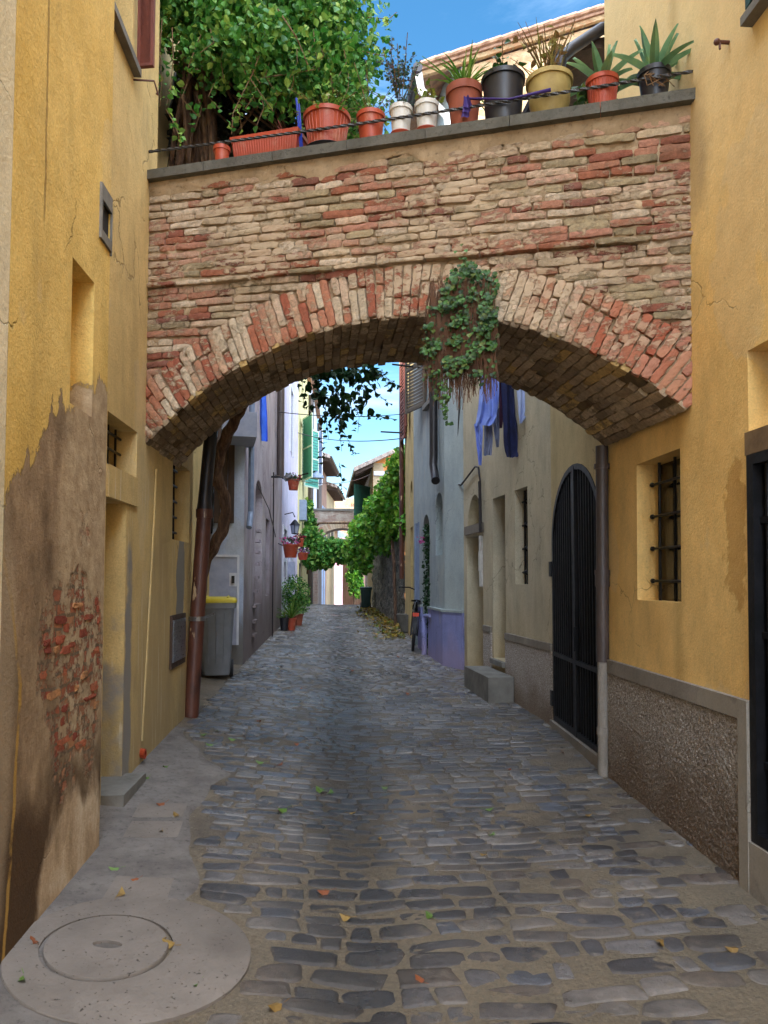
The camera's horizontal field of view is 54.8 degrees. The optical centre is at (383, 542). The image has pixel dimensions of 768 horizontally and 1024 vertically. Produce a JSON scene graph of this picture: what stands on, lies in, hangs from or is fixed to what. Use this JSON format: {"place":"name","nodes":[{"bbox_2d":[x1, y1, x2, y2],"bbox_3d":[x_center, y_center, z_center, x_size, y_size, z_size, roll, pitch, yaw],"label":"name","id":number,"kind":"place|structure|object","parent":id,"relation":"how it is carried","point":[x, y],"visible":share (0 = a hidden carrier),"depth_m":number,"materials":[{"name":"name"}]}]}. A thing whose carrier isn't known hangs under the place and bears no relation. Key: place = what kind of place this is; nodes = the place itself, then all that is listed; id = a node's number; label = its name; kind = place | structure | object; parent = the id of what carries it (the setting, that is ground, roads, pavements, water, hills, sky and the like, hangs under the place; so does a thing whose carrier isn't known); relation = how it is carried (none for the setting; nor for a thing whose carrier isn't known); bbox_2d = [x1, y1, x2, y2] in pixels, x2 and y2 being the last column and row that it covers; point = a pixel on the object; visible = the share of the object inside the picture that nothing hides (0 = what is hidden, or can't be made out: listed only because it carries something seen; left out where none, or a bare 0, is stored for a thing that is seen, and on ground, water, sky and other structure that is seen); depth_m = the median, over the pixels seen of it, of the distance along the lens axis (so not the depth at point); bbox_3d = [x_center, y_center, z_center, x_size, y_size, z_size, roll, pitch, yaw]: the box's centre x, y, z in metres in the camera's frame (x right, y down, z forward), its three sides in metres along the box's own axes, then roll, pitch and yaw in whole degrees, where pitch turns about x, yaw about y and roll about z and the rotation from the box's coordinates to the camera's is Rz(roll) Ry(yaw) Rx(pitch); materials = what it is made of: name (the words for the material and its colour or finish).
{"place":"outdoors","nodes":[
{"label":"outdoors","id":0,"kind":"place"},
{"bbox_2d":[294,0,603,506],"label":"sky","id":1,"kind":"structure","parent":0,"point":[433,27],"materials":[{"name":"blue"}]},
{"bbox_2d":[160,604,767,1023],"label":"road","id":2,"kind":"structure","parent":0,"point":[746,1003],"depth_m":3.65,"materials":[{"name":"stone"}]},
{"bbox_2d":[0,0,16,637],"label":"cream house","id":3,"kind":"structure","parent":2,"relation":"on","point":[7,38],"depth_m":2.65,"materials":[{"name":"paint"}]},
{"bbox_2d":[0,0,114,964],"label":"ochre house","id":4,"kind":"structure","parent":2,"relation":"on","point":[51,640],"depth_m":3.11,"materials":[{"name":"paint"}]},
{"bbox_2d":[99,181,112,255],"bbox_3d":[-1.441,-1.644,3.775,0.062,0.303,0.181,0,-3,-4],"label":"small window","id":5,"kind":"structure","parent":4,"relation":"in","point":[105,197],"depth_m":3.78,"materials":[{"name":"grey stone"}]},
{"bbox_2d":[0,726,229,1023],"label":"cement strip","id":6,"kind":"object","parent":2,"relation":"on","point":[190,773],"visible":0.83,"depth_m":3.77,"materials":[{"name":"concrete"}]},
{"bbox_2d":[95,875,173,899],"bbox_3d":[-1.093,1.565,3.301,0.329,0.080,0.290,0,-3,-9],"label":"inspection cover","id":7,"kind":"object","parent":6,"relation":"on","point":[148,886],"visible":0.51,"depth_m":3.32,"materials":[{"name":"concrete"}]},
{"bbox_2d":[118,820,188,838],"bbox_3d":[-1.242,1.566,3.999,0.369,0.080,0.278,1,-3,-16],"label":"inspection cover","id":8,"kind":"object","parent":6,"relation":"on","point":[153,828],"visible":0.6,"depth_m":3.99,"materials":[{"name":"concrete"}]},
{"bbox_2d":[131,802,192,818],"bbox_3d":[-1.290,1.567,4.285,0.372,0.079,0.267,1,-3,-17],"label":"inspection cover","id":9,"kind":"object","parent":6,"relation":"on","point":[153,810],"visible":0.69,"depth_m":4.28,"materials":[{"name":"concrete"}]},
{"bbox_2d":[0,896,250,1023],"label":"manhole","id":10,"kind":"object","parent":2,"relation":"on","point":[140,984],"visible":0.95,"depth_m":2.71,"materials":[{"name":"concrete"}]},
{"bbox_2d":[162,938,174,948],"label":"fallen leaf","id":11,"kind":"object","parent":10,"relation":"on","point":[171,943],"visible":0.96,"depth_m":2.88,"materials":[{"name":"plant"}]},
{"bbox_2d":[100,0,208,806],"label":"yellow house","id":12,"kind":"structure","parent":2,"relation":"on","point":[151,498],"depth_m":4.99,"materials":[{"name":"paint"}]},
{"bbox_2d":[107,424,121,469],"bbox_3d":[-1.767,-0.605,4.681,0.026,0.314,0.666,0,-3,-4],"label":"window","id":13,"kind":"structure","parent":12,"relation":"in","point":[114,435],"depth_m":4.86,"materials":[{"name":"black metal"}]},
{"bbox_2d":[114,0,155,77],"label":"window","id":14,"kind":"structure","parent":12,"relation":"in","point":[145,59],"depth_m":4.91,"materials":[{"name":"wood"}]},
{"bbox_2d":[172,465,177,538],"bbox_3d":[-1.794,-0.352,6.250,0.032,0.662,0.328,0,-3,-4],"label":"window","id":15,"kind":"structure","parent":12,"relation":"in","point":[174,471],"depth_m":6.34,"materials":[{"name":"black metal"}]},
{"bbox_2d":[185,431,217,717],"bbox_3d":[-1.677,0.061,6.827,0.348,3.232,0.210,2,-3,-36],"label":"drainpipe","id":16,"kind":"object","parent":12,"relation":"attached to","point":[204,517],"visible":0.78,"depth_m":6.76,"materials":[{"name":"metal"}]},
{"bbox_2d":[158,0,401,592],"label":"climbing vine","id":17,"kind":"object","parent":12,"relation":"attached to","point":[234,61],"visible":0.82,"depth_m":6.21,"materials":[{"name":"green plant"}]},
{"bbox_2d":[148,70,692,152],"bbox_3d":[0.041,-2.734,4.748,3.623,0.192,0.021,-1,-3,17],"label":"safety bar","id":18,"kind":"object","parent":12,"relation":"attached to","point":[636,80],"visible":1,"depth_m":4.65,"materials":[{"name":"grey metal"}]},
{"bbox_2d":[461,88,550,117],"bbox_3d":[0.735,-2.697,4.502,0.546,0.123,0.040,-1,-3,17],"label":"purple ribbon","id":19,"kind":"object","parent":18,"relation":"attached to","point":[467,104],"visible":1,"depth_m":4.55,"materials":[{"name":"fabric"}]},
{"bbox_2d":[201,595,236,675],"bbox_3d":[-1.998,1.123,8.863,0.462,0.974,0.619,1,-3,-10],"label":"wheelie bin","id":20,"kind":"object","parent":2,"relation":"on","point":[217,644],"visible":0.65,"depth_m":8.62,"materials":[{"name":"grey plastic"}]},
{"bbox_2d":[209,113,281,664],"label":"corner house","id":21,"kind":"structure","parent":2,"relation":"on","point":[245,566],"depth_m":10.55,"materials":[{"name":"grey paint"}]},
{"bbox_2d":[209,555,238,644],"bbox_3d":[-2.171,0.766,9.890,0.461,1.205,0.080,1,-3,-13],"label":"meter door","id":22,"kind":"structure","parent":21,"relation":"in","point":[224,569],"depth_m":9.90,"materials":[{"name":"paint"}]},
{"bbox_2d":[260,396,267,441],"bbox_3d":[-1.956,-2.031,12.032,0.131,0.796,0.134,2,-3,-34],"label":"hanging towel","id":23,"kind":"object","parent":21,"relation":"hanging from","point":[263,420],"visible":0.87,"depth_m":12.01,"materials":[{"name":"fabric"}]},
{"bbox_2d":[277,388,284,475],"bbox_3d":[-2.087,-4.004,15.044,0.148,5.331,0.148,0,-3,-4],"label":"drainpipe","id":24,"kind":"object","parent":21,"relation":"attached to","point":[280,428],"visible":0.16,"depth_m":14.90,"materials":[{"name":"metal"}]},
{"bbox_2d":[271,472,293,481],"bbox_3d":[-1.933,-1.241,14.026,0.439,0.185,0.120,0,-3,-4],"label":"spotlight","id":25,"kind":"object","parent":21,"relation":"attached to","point":[289,475],"visible":0.92,"depth_m":13.99,"materials":[{"name":"metal"}]},
{"bbox_2d":[275,474,369,483],"bbox_3d":[-1.178,-1.706,18.569,0.015,1.608,11.210,0,-3,8],"label":"overhead wire","id":26,"kind":"object","parent":25,"relation":"attached to","point":[318,483],"visible":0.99,"depth_m":16.63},
{"bbox_2d":[278,536,300,557],"bbox_3d":[-2.099,0.077,15.616,0.685,0.488,0.402,0,-3,-4],"label":"flower pot","id":27,"kind":"object","parent":21,"relation":"attached to","point":[290,549],"visible":0.99,"depth_m":15.51,"materials":[{"name":"ceramic"}]},
{"bbox_2d":[282,472,302,490],"bbox_3d":[-2.156,-1.382,16.688,0.655,0.411,0.326,0,-3,-4],"label":"flower pot","id":28,"kind":"object","parent":21,"relation":"attached to","point":[293,485],"visible":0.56,"depth_m":16.60,"materials":[{"name":"ceramic"}]},
{"bbox_2d":[268,998,289,1011],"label":"fallen leaf","id":29,"kind":"object","parent":2,"relation":"on","point":[274,1007],"visible":1,"depth_m":2.55,"materials":[{"name":"plant"}]},
{"bbox_2d":[276,611,289,630],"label":"potted plant","id":30,"kind":"object","parent":2,"relation":"on","point":[284,620],"visible":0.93,"depth_m":15.22,"materials":[{"name":"black plant"}]},
{"bbox_2d":[281,382,297,616],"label":"lilac house","id":31,"kind":"structure","parent":2,"relation":"on","point":[289,505],"depth_m":19.07,"materials":[{"name":"paint"}]},
{"bbox_2d":[282,525,287,616],"bbox_3d":[-2.406,0.786,17.418,0.180,2.331,1.160,0,-3,-3],"label":"door","id":32,"kind":"structure","parent":31,"relation":"in","point":[285,528],"depth_m":16.89,"materials":[{"name":"grey metal"}]},
{"bbox_2d":[284,512,299,533],"bbox_3d":[-2.173,-0.454,17.412,0.406,0.533,0.242,1,-3,-25],"label":"wall lantern","id":33,"kind":"object","parent":31,"relation":"attached to","point":[294,524],"depth_m":17.41,"materials":[{"name":"metal"}]},
{"bbox_2d":[290,384,293,457],"bbox_3d":[-2.468,-3.231,19.717,0.050,1.780,1.060,0,-3,-3],"label":"window","id":34,"kind":"structure","parent":31,"relation":"in","point":[291,389],"depth_m":20.14,"materials":[{"name":"white glass"}]},
{"bbox_2d":[291,533,305,546],"bbox_3d":[-2.304,-0.071,19.391,0.572,0.367,0.288,1,-3,-23],"label":"flower pot","id":35,"kind":"object","parent":31,"relation":"attached to","point":[302,537],"visible":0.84,"depth_m":19.36,"materials":[{"name":"ceramic"}]},
{"bbox_2d":[297,547,309,559],"bbox_3d":[-2.423,0.296,20.907,0.669,0.389,0.407,0,-3,-4],"label":"flower pot","id":36,"kind":"object","parent":31,"relation":"attached to","point":[303,555],"visible":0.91,"depth_m":20.80,"materials":[{"name":"ceramic"}]},
{"bbox_2d":[299,433,406,441],"bbox_3d":[-1.099,-2.826,19.381,0.023,1.585,8.012,1,-3,-24],"label":"overhead wire","id":37,"kind":"object","parent":31,"relation":"attached to","point":[356,441],"visible":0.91,"depth_m":18.20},
{"bbox_2d":[277,596,308,630],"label":"potted plant","id":38,"kind":"object","parent":2,"relation":"on","point":[292,620],"visible":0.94,"depth_m":15.33,"materials":[{"name":"green plant"}]},
{"bbox_2d":[281,574,311,625],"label":"potted plant","id":39,"kind":"object","parent":2,"relation":"on","point":[299,598],"visible":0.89,"depth_m":16.63,"materials":[{"name":"green plant"}]},
{"bbox_2d":[297,377,318,598],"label":"shutter house","id":40,"kind":"structure","parent":2,"relation":"on","point":[307,459],"depth_m":24.46,"materials":[{"name":"yellow paint"}]},
{"bbox_2d":[302,412,318,488],"bbox_3d":[-2.551,-3.045,25.243,0.473,2.100,3.166,0,-3,-1],"label":"window","id":41,"kind":"structure","parent":40,"relation":"in","point":[308,448],"depth_m":24.39,"materials":[{"name":"green wood"}]},
{"bbox_2d":[308,395,313,603],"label":"building wall","id":42,"kind":"structure","parent":40,"relation":"attached to","point":[310,574],"depth_m":30.69,"materials":[{"name":"paint"}]},
{"bbox_2d":[302,470,323,478],"bbox_3d":[-2.274,-2.204,23.995,0.677,0.283,0.474,2,-3,-30],"label":"street lamp","id":43,"kind":"object","parent":40,"relation":"attached to","point":[316,475],"visible":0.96,"depth_m":23.92,"materials":[{"name":"white metal"}]},
{"bbox_2d":[301,496,355,573],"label":"curtain vine","id":44,"kind":"object","parent":40,"relation":"attached to","point":[325,554],"visible":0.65,"depth_m":24.65,"materials":[{"name":"green plant"}]},
{"bbox_2d":[309,378,322,603],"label":"white house","id":45,"kind":"structure","parent":2,"relation":"on","point":[317,497],"depth_m":39.33,"materials":[{"name":"paint"}]},
{"bbox_2d":[314,429,322,485],"bbox_3d":[-2.934,-3.617,32.486,0.030,2.400,1.700,1,-3,-20],"label":"window","id":46,"kind":"structure","parent":45,"relation":"in","point":[320,444],"depth_m":31.96,"materials":[{"name":"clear glass"}]},
{"bbox_2d":[318,888,335,894],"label":"fallen leaf","id":47,"kind":"object","parent":2,"relation":"on","point":[324,892],"visible":1,"depth_m":3.46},
{"bbox_2d":[321,452,339,603],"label":"house","id":48,"kind":"structure","parent":2,"relation":"on","point":[330,468],"depth_m":45.72,"materials":[{"name":"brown paint"}]},
{"bbox_2d":[322,569,324,603],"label":"door","id":49,"kind":"structure","parent":48,"relation":"in","point":[322,569],"depth_m":44.36,"materials":[{"name":"blue wood"}]},
{"bbox_2d":[326,482,345,604],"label":"house","id":50,"kind":"structure","parent":2,"relation":"on","point":[333,493],"depth_m":50.53,"materials":[{"name":"beige paint"}]},
{"bbox_2d":[313,508,366,603],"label":"arch","id":51,"kind":"structure","parent":2,"relation":"on","point":[332,515],"depth_m":33.49,"materials":[{"name":"grey stone"}]},
{"bbox_2d":[334,531,347,604],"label":"house","id":52,"kind":"structure","parent":2,"relation":"on","point":[338,585],"depth_m":59.26,"materials":[{"name":"white paint"}]},
{"bbox_2d":[334,498,353,508],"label":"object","id":53,"kind":"object","parent":2,"relation":"on","point":[347,503],"visible":0.06,"depth_m":86.48,"materials":[{"name":"beige paint"}]},
{"bbox_2d":[340,913,356,920],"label":"fallen leaf","id":54,"kind":"object","parent":2,"relation":"on","point":[345,917],"visible":1,"depth_m":3.24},
{"bbox_2d":[343,564,364,604],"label":"house","id":55,"kind":"structure","parent":2,"relation":"on","point":[347,600],"depth_m":51.97,"materials":[{"name":"brown paint"}]},
{"bbox_2d":[344,566,364,604],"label":"shrub","id":56,"kind":"object","parent":2,"relation":"on","point":[355,580],"visible":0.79,"depth_m":43.70,"materials":[{"name":"green plant"}]},
{"bbox_2d":[360,586,371,607],"bbox_3d":[-0.556,1.681,22.583,0.374,0.694,0.498,0,-3,-4],"label":"wheelie bin","id":57,"kind":"object","parent":2,"relation":"on","point":[365,597],"visible":0.94,"depth_m":22.38,"materials":[{"name":"green plastic"}]},
{"bbox_2d":[346,444,404,604],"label":"orange house","id":58,"kind":"structure","parent":2,"relation":"on","point":[360,490],"depth_m":25.16,"materials":[{"name":"paint"}]},
{"bbox_2d":[354,484,370,519],"bbox_3d":[-0.667,-1.132,25.985,0.825,1.600,2.016,0,-3,-4],"label":"shutter","id":59,"kind":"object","parent":58,"relation":"in","point":[361,492],"depth_m":25.27,"materials":[{"name":"green wood"}]},
{"bbox_2d":[349,606,405,639],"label":"leaf litter","id":60,"kind":"object","parent":2,"relation":"on","point":[385,620],"visible":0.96,"depth_m":17.19,"materials":[{"name":"plant"}]},
{"bbox_2d":[371,507,404,622],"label":"garden wall","id":61,"kind":"structure","parent":2,"relation":"on","point":[382,595],"depth_m":19.45,"materials":[{"name":"stone"}]},
{"bbox_2d":[340,445,405,624],"bbox_3d":[-0.172,-0.029,19.210,1.357,4.345,6.714,1,-3,-13],"label":"grape vine","id":62,"kind":"object","parent":61,"relation":"attached to","point":[373,526],"visible":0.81,"depth_m":17.87,"materials":[{"name":"green plant"}]},
{"bbox_2d":[381,362,413,637],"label":"narrow house","id":63,"kind":"structure","parent":2,"relation":"on","point":[406,425],"depth_m":15.74,"materials":[{"name":"yellow paint"}]},
{"bbox_2d":[279,412,408,416],"bbox_3d":[-0.662,-2.508,14.327,0.015,0.610,3.624,-2,-4,41],"label":"overhead wire","id":64,"kind":"object","parent":63,"relation":"attached to","point":[336,416],"visible":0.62,"depth_m":13.65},
{"bbox_2d":[400,363,406,441],"bbox_3d":[0.425,-3.098,15.477,0.085,1.700,1.695,0,-3,-2],"label":"shutter","id":65,"kind":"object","parent":63,"relation":"in","point":[402,400],"depth_m":16.04,"materials":[{"name":"brown wood"}]},
{"bbox_2d":[396,613,407,632],"bbox_3d":[0.525,1.682,15.426,0.540,0.380,0.540,0,-3,-4],"label":"stone trough","id":66,"kind":"object","parent":2,"relation":"on","point":[403,621],"visible":0.44,"depth_m":15.26,"materials":[{"name":"stone"}]},
{"bbox_2d":[399,586,420,650],"bbox_3d":[0.513,1.319,12.977,0.671,1.108,1.545,-1,-3,22],"label":"bicycle","id":67,"kind":"object","parent":2,"relation":"on","point":[415,623],"visible":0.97,"depth_m":12.39,"materials":[{"name":"black metal"}]},
{"bbox_2d":[415,974,428,983],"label":"fallen leaf","id":68,"kind":"object","parent":2,"relation":"on","point":[419,979],"visible":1,"depth_m":2.78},
{"bbox_2d":[464,666,513,703],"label":"step block","id":69,"kind":"structure","parent":2,"relation":"on","point":[488,685],"depth_m":8.05,"materials":[{"name":"concrete"}]},
{"bbox_2d":[392,4,603,669],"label":"tall house","id":70,"kind":"structure","parent":2,"relation":"on","point":[439,509],"depth_m":10.83,"materials":[{"name":"grey paint"}]},
{"bbox_2d":[392,363,428,413],"bbox_3d":[0.615,-2.979,12.028,0.580,1.580,1.822,1,-3,-21],"label":"shutter","id":71,"kind":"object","parent":70,"relation":"in","point":[424,404],"depth_m":12.55,"materials":[{"name":"grey wood"}]},
{"bbox_2d":[415,522,418,602],"bbox_3d":[0.672,0.737,13.102,0.224,2.167,0.400,0,-3,-4],"label":"door","id":72,"kind":"structure","parent":70,"relation":"in","point":[416,525],"depth_m":13.23,"materials":[{"name":"paint"}]},
{"bbox_2d":[417,524,429,647],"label":"climbing plant","id":73,"kind":"object","parent":70,"relation":"attached to","point":[425,541],"visible":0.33,"depth_m":12.15,"materials":[{"name":"green plant"}]},
{"bbox_2d":[421,614,430,654],"bbox_3d":[0.668,1.504,11.807,0.120,0.750,0.412,0,-3,-7],"label":"drainpipe","id":74,"kind":"object","parent":70,"relation":"attached to","point":[424,630],"visible":0.9,"depth_m":11.91,"materials":[{"name":"metal"}]},
{"bbox_2d":[429,386,439,484],"bbox_3d":[0.753,-2.851,11.138,0.140,4.016,0.401,0,-3,-4],"label":"drainpipe","id":75,"kind":"object","parent":70,"relation":"attached to","point":[433,440],"visible":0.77,"depth_m":11.16,"materials":[{"name":"metal"}]},
{"bbox_2d":[458,22,604,769],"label":"gate house","id":76,"kind":"structure","parent":2,"relation":"on","point":[529,568],"depth_m":7.28,"materials":[{"name":"beige paint"}]},
{"bbox_2d":[484,408,499,455],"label":"hanging trousers","id":77,"kind":"object","parent":76,"relation":"hanging from","point":[488,437],"visible":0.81,"depth_m":8.16,"materials":[{"name":"grey fabric"}]},
{"bbox_2d":[499,382,502,427],"bbox_3d":[1.284,-1.573,8.133,0.046,0.648,0.051,0,-3,-4],"label":"plum blouse","id":78,"kind":"object","parent":76,"relation":"hanging from","point":[500,411],"visible":0.68,"depth_m":8.13,"materials":[{"name":"fabric"}]},
{"bbox_2d":[517,389,525,423],"bbox_3d":[1.470,-1.532,7.794,0.188,0.576,0.074,0,-3,-4],"label":"hanging cloth","id":79,"kind":"object","parent":76,"relation":"hanging from","point":[521,402],"visible":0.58,"depth_m":7.78,"materials":[{"name":"fabric"}]},
{"bbox_2d":[522,489,527,583],"bbox_3d":[1.556,-0.065,7.892,0.066,1.022,0.446,1,-3,-11],"label":"window","id":80,"kind":"structure","parent":76,"relation":"in","point":[525,525],"depth_m":8.03,"materials":[{"name":"black metal"}]},
{"bbox_2d":[569,743,686,840],"bbox_3d":[1.714,1.647,3.938,0.260,0.174,4.800,0,-3,-4],"label":"kerb cement","id":81,"kind":"object","parent":2,"relation":"on","point":[677,834],"visible":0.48,"depth_m":4.21,"materials":[{"name":"concrete"}]},
{"bbox_2d":[604,0,767,906],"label":"golden house","id":82,"kind":"structure","parent":2,"relation":"on","point":[687,667],"depth_m":3.95,"materials":[{"name":"paint"}]},
{"bbox_2d":[145,87,695,467],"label":"brick arch","id":83,"kind":"structure","parent":82,"relation":"attached to","point":[269,272],"depth_m":4.73,"materials":[{"name":"brick"}]},
{"bbox_2d":[213,143,229,159],"bbox_3d":[-1.130,-2.696,5.159,0.118,0.135,0.118,0,-3,-4],"label":"flower pot","id":84,"kind":"object","parent":83,"relation":"on","point":[221,150],"visible":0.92,"depth_m":5.12,"materials":[{"name":"orange ceramic"}]},
{"bbox_2d":[230,120,307,156],"bbox_3d":[-0.801,-2.777,5.210,0.523,0.340,0.210,-1,-3,17],"label":"planter box","id":85,"kind":"object","parent":83,"relation":"on","point":[248,147],"visible":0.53,"depth_m":5.12,"materials":[{"name":"plastic"}]},
{"bbox_2d":[295,97,302,146],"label":"blue stakes","id":86,"kind":"object","parent":83,"relation":"on","point":[299,124],"visible":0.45,"depth_m":5.09,"materials":[{"name":"plastic"}]},
{"bbox_2d":[287,86,364,145],"bbox_3d":[-0.367,-2.837,5.058,0.478,0.463,0.642,-1,-3,18],"label":"potted plant","id":87,"kind":"object","parent":83,"relation":"on","point":[331,112],"visible":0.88,"depth_m":4.92,"materials":[{"name":"orange plant"}]},
{"bbox_2d":[353,62,405,137],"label":"potted plant","id":88,"kind":"object","parent":83,"relation":"on","point":[368,111],"visible":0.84,"depth_m":4.81,"materials":[{"name":"orange plant"}]},
{"bbox_2d":[375,32,420,132],"bbox_3d":[0.132,-2.906,4.779,0.313,0.615,0.238,2,-3,-31],"label":"potted plant","id":89,"kind":"object","parent":83,"relation":"on","point":[400,106],"visible":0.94,"depth_m":4.75,"materials":[{"name":"plant"}]},
{"bbox_2d":[413,78,444,128],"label":"potted plant","id":90,"kind":"object","parent":83,"relation":"on","point":[426,102],"visible":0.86,"depth_m":4.69,"materials":[{"name":"white plant"}]},
{"bbox_2d":[416,40,497,123],"bbox_3d":[0.533,-2.866,4.708,0.481,0.558,0.624,-3,-4,44],"label":"potted plant","id":91,"kind":"object","parent":83,"relation":"on","point":[460,86],"visible":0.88,"depth_m":4.64,"materials":[{"name":"green plant"}]},
{"bbox_2d":[419,244,499,425],"bbox_3d":[0.455,-1.272,4.517,0.505,1.121,0.134,-1,-3,17],"label":"ivy","id":92,"kind":"object","parent":83,"relation":"attached to","point":[474,344],"visible":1,"depth_m":4.51,"materials":[{"name":"green plant"}]},
{"bbox_2d":[481,38,526,118],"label":"potted plant","id":93,"kind":"object","parent":83,"relation":"on","point":[503,80],"visible":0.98,"depth_m":4.56,"materials":[{"name":"black plant"}]},
{"bbox_2d":[511,19,575,111],"bbox_3d":[0.989,-2.892,4.587,0.406,0.638,0.564,-1,-3,17],"label":"potted plant","id":94,"kind":"object","parent":83,"relation":"on","point":[552,74],"visible":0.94,"depth_m":4.49,"materials":[{"name":"plant"}]},
{"bbox_2d":[566,41,643,116],"bbox_3d":[1.320,-2.779,4.434,0.504,0.422,0.448,0,-3,-4],"label":"potted plant","id":95,"kind":"object","parent":83,"relation":"on","point":[603,73],"visible":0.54,"depth_m":4.38,"materials":[{"name":"green plant"}]},
{"bbox_2d":[607,19,693,95],"bbox_3d":[1.583,-2.795,4.325,0.611,0.464,0.579,0,-3,-4],"label":"potted plant","id":96,"kind":"object","parent":83,"relation":"on","point":[656,60],"visible":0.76,"depth_m":4.28,"materials":[{"name":"green plant"}]},
{"bbox_2d":[594,445,609,776],"bbox_3d":[1.591,0.627,5.365,0.118,2.671,0.108,0,-3,-4],"label":"drainpipe","id":97,"kind":"object","parent":82,"relation":"attached to","point":[602,570],"visible":0.91,"depth_m":5.34,"materials":[{"name":"metal"}]},
{"bbox_2d":[650,457,680,601],"bbox_3d":[1.824,-0.083,4.587,0.126,0.896,0.654,0,-3,-4],"label":"window","id":98,"kind":"structure","parent":82,"relation":"in","point":[669,499],"depth_m":4.76,"materials":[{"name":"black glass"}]},
{"bbox_2d":[740,0,767,26],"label":"top window","id":99,"kind":"structure","parent":82,"relation":"in","point":[754,9],"depth_m":3.52,"materials":[{"name":"grey stone"}]},
{"bbox_2d":[725,946,744,952],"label":"fallen leaf","id":100,"kind":"object","parent":2,"relation":"on","point":[733,949],"visible":1,"depth_m":2.96,"materials":[{"name":"plant"}]},
{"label":"clothes line","id":101,"kind":"object","parent":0,"visible":0},
{"bbox_2d":[474,376,499,465],"bbox_3d":[1.125,-1.360,8.074,0.292,1.060,0.103,0,-3,-4],"label":"hanging shirt","id":102,"kind":"object","parent":101,"relation":"hanging from","point":[487,413],"visible":0.8,"depth_m":8.06,"materials":[{"name":"blue fabric"}]},
{"bbox_2d":[501,383,517,457],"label":"hanging jeans","id":103,"kind":"object","parent":101,"relation":"hanging from","point":[510,434],"visible":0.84,"depth_m":8.02,"materials":[{"name":"blue fabric"}]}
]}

